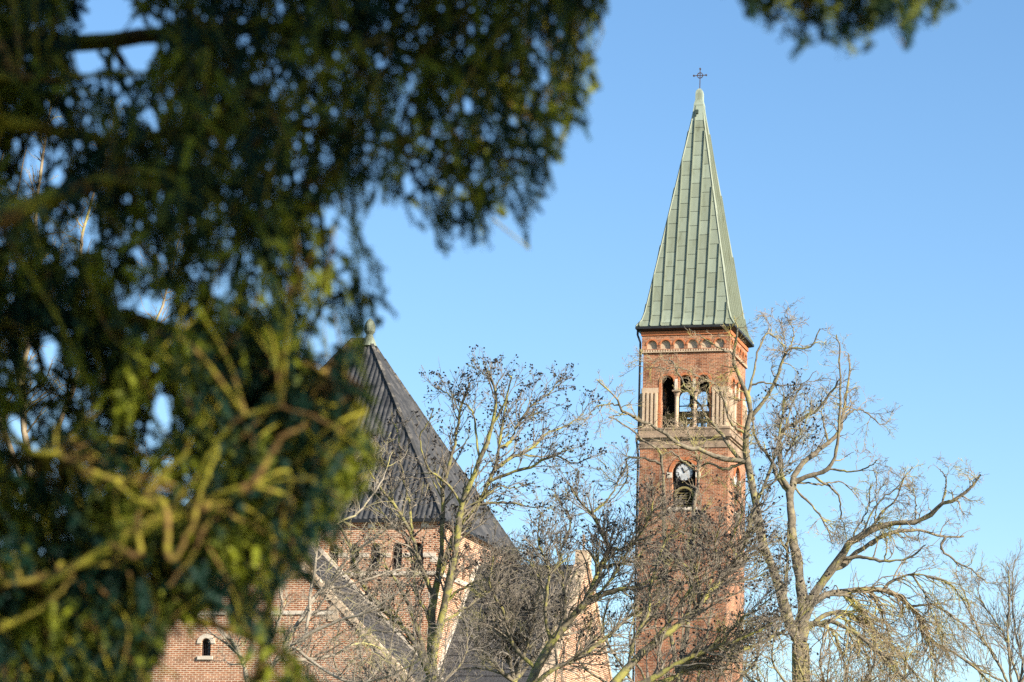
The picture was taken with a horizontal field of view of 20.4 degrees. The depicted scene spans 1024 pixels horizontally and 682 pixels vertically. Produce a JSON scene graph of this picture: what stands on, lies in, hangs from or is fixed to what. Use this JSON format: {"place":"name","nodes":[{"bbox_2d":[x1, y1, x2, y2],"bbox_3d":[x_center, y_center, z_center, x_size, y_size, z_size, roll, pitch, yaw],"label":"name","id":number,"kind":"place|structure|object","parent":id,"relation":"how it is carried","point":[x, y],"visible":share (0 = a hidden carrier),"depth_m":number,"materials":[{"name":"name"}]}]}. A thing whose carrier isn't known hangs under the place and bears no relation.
{"place":"outdoors","nodes":[
{"label":"outdoors","id":0,"kind":"place"},
{"bbox_2d":[2,101,307,515],"bbox_3d":[-7.689,3.777,56.361,7.457,18.994,3.220,2,-12,0],"label":"bare tree","id":1,"kind":"object","parent":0,"point":[24,431],"visible":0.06,"depth_m":57.43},
{"bbox_2d":[0,0,610,681],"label":"yew tree","id":2,"kind":"object","parent":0,"point":[264,408],"visible":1,"depth_m":7.88,"materials":[{"name":"green plant"}]},
{"bbox_2d":[200,433,436,681],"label":"bare tree","id":3,"kind":"object","parent":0,"point":[300,620],"visible":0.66,"depth_m":51.94,"materials":[{"name":"brown plant"}]},
{"bbox_2d":[151,318,612,681],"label":"brick church","id":4,"kind":"structure","parent":0,"point":[186,660],"depth_m":111.32,"materials":[{"name":"red brick"}]},
{"bbox_2d":[202,639,210,655],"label":"window","id":5,"kind":"structure","parent":4,"relation":"in","point":[206,647],"depth_m":106.06,"materials":[{"name":"glass"}]},
{"bbox_2d":[329,544,337,563],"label":"window","id":6,"kind":"structure","parent":4,"relation":"in","point":[336,555],"depth_m":112.11,"materials":[{"name":"glass"}]},
{"bbox_2d":[349,544,358,569],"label":"window","id":7,"kind":"structure","parent":4,"relation":"in","point":[352,544],"depth_m":111.86,"materials":[{"name":"glass"}]},
{"bbox_2d":[370,544,379,569],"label":"window","id":8,"kind":"structure","parent":4,"relation":"in","point":[374,560],"depth_m":111.61,"materials":[{"name":"glass"}]},
{"bbox_2d":[392,544,401,569],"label":"window","id":9,"kind":"structure","parent":4,"relation":"in","point":[394,560],"depth_m":111.37,"materials":[{"name":"glass"}]},
{"bbox_2d":[413,543,422,568],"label":"window","id":10,"kind":"structure","parent":4,"relation":"in","point":[418,544],"depth_m":111.18,"materials":[{"name":"glass"}]},
{"bbox_2d":[294,585,502,681],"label":"bare tree","id":11,"kind":"object","parent":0,"point":[409,674],"visible":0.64,"depth_m":59.86,"materials":[{"name":"brown plant"}]},
{"bbox_2d":[338,344,606,681],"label":"alder tree","id":12,"kind":"object","parent":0,"point":[463,516],"visible":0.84,"depth_m":72.33,"materials":[{"name":"brown plant"}]},
{"bbox_2d":[428,529,592,681],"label":"bare tree","id":13,"kind":"object","parent":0,"point":[534,605],"visible":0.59,"depth_m":83.79,"materials":[{"name":"brown plant"}]},
{"bbox_2d":[0,0,1023,681],"label":"sky","id":14,"kind":"structure","parent":0,"point":[881,188],"materials":[{"name":"blue"}]},
{"bbox_2d":[448,436,727,681],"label":"alder tree","id":15,"kind":"object","parent":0,"point":[589,599],"visible":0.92,"depth_m":66.39,"materials":[{"name":"brown plant"}]},
{"bbox_2d":[592,412,720,681],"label":"bare tree","id":16,"kind":"object","parent":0,"point":[699,459],"visible":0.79,"depth_m":80.16,"materials":[{"name":"brown plant"}]},
{"bbox_2d":[539,576,779,681],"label":"bare tree","id":17,"kind":"object","parent":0,"point":[682,677],"visible":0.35,"depth_m":71.80,"materials":[{"name":"brown plant"}]},
{"bbox_2d":[632,68,753,681],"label":"bell tower","id":18,"kind":"structure","parent":0,"point":[694,286],"depth_m":144.04,"materials":[{"name":"brick"}]},
{"bbox_2d":[610,368,845,681],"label":"alder tree","id":19,"kind":"object","parent":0,"point":[702,659],"visible":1,"depth_m":61.36,"materials":[{"name":"brown plant"}]},
{"bbox_2d":[565,297,1022,681],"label":"lime tree","id":20,"kind":"object","parent":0,"point":[841,560],"visible":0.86,"depth_m":74.52,"materials":[{"name":"brown plant"}]},
{"bbox_2d":[727,591,959,681],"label":"bare tree","id":21,"kind":"object","parent":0,"point":[821,677],"visible":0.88,"depth_m":63.72,"materials":[{"name":"brown plant"}]},
{"bbox_2d":[738,0,967,60],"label":"yew tree","id":22,"kind":"object","parent":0,"point":[870,15],"visible":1,"depth_m":7.25,"materials":[{"name":"green plant"}]},
{"bbox_2d":[933,539,1023,681],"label":"bare tree","id":23,"kind":"object","parent":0,"point":[1010,659],"visible":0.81,"depth_m":98.29,"materials":[{"name":"brown plant"}]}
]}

